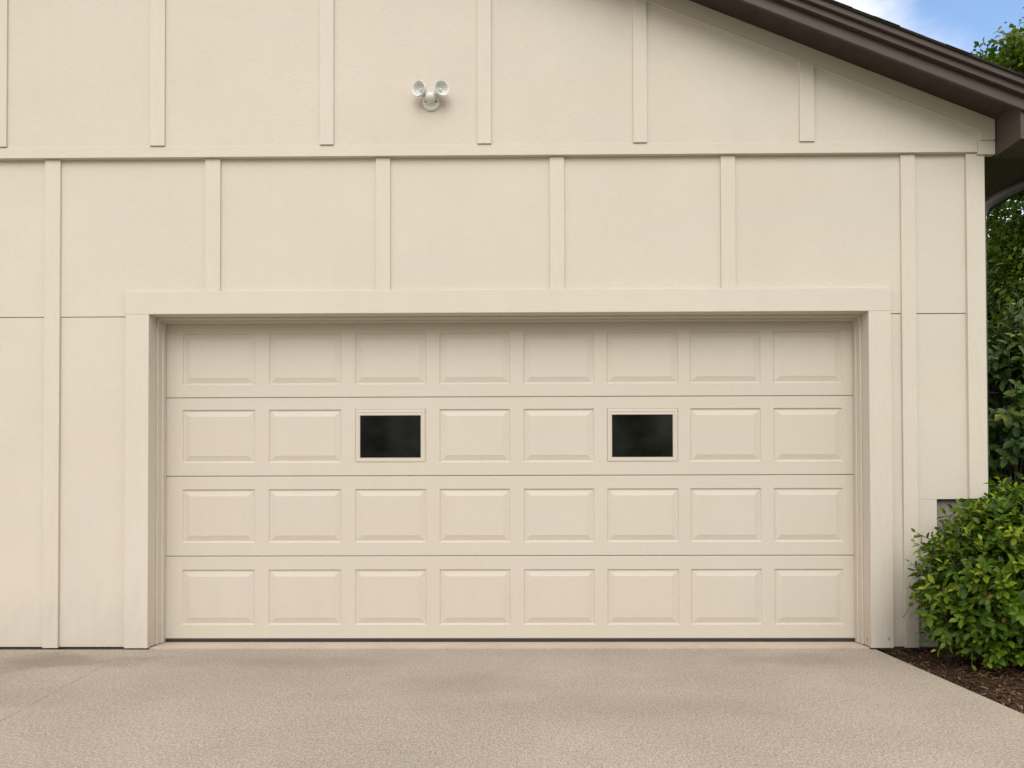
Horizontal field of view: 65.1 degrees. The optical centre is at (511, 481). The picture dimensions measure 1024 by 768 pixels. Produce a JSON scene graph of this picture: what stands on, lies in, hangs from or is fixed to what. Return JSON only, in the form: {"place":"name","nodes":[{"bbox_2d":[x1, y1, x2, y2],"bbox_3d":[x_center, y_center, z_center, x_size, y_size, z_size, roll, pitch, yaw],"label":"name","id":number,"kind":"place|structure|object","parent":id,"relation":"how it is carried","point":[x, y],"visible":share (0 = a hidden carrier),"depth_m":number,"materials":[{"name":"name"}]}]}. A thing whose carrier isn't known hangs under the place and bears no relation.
{"place":"outdoors","nodes":[
{"label":"outdoors","id":0,"kind":"place"},
{"bbox_2d":[149,641,869,649],"bbox_3d":[-0.025,1.134,5.631,4.840,0.038,0.506,0,-1,1],"label":"apron","id":1,"kind":"object","parent":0,"point":[165,645],"visible":0.53,"depth_m":5.45,"materials":[{"name":"concrete"}]},
{"bbox_2d":[0,649,1023,767],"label":"driveway","id":2,"kind":"structure","parent":0,"point":[567,708],"depth_m":3.84,"materials":[{"name":"concrete"}]},
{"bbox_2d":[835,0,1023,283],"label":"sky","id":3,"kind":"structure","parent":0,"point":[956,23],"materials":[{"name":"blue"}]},
{"label":"ground","id":4,"kind":"structure","parent":0,"visible":0},
{"bbox_2d":[0,0,1023,650],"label":"garage building","id":5,"kind":"structure","parent":4,"relation":"on","point":[606,320],"depth_m":5.43,"materials":[{"name":"paint"}]},
{"bbox_2d":[412,80,448,111],"bbox_3d":[-0.541,-2.578,5.345,0.247,0.161,0.122,0,-1,1],"label":"floodlight","id":6,"kind":"object","parent":5,"relation":"attached to","point":[431,101],"visible":1,"depth_m":5.34,"materials":[{"name":"white plastic"}]},
{"bbox_2d":[165,321,854,641],"bbox_3d":[-0.023,-0.018,5.624,4.840,2.265,0.054,0,-1,1],"label":"garage door","id":7,"kind":"structure","parent":5,"relation":"in","point":[582,481],"depth_m":5.60,"materials":[{"name":"metal"}]},
{"bbox_2d":[858,642,1023,713],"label":"mulch bed","id":8,"kind":"object","parent":4,"relation":"on","point":[1009,677],"visible":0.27,"depth_m":4.86,"materials":[{"name":"brown wood"}]},
{"bbox_2d":[903,473,1023,669],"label":"leafy shrub","id":9,"kind":"object","parent":8,"relation":"on","point":[972,585],"visible":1,"depth_m":4.73,"materials":[{"name":"green plant"}]},
{"bbox_2d":[971,7,1023,332],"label":"maple tree","id":10,"kind":"object","parent":4,"relation":"on","point":[1006,261],"visible":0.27,"depth_m":11.34,"materials":[{"name":"green plant"}]},
{"bbox_2d":[977,292,1023,505],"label":"broadleaf bush","id":11,"kind":"object","parent":4,"relation":"on","point":[1005,351],"visible":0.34,"depth_m":7.02,"materials":[{"name":"green plant"}]},
{"bbox_2d":[986,212,1023,479],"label":"evergreen tree","id":12,"kind":"object","parent":4,"relation":"on","point":[989,319],"depth_m":13.99,"materials":[{"name":"green plant"}]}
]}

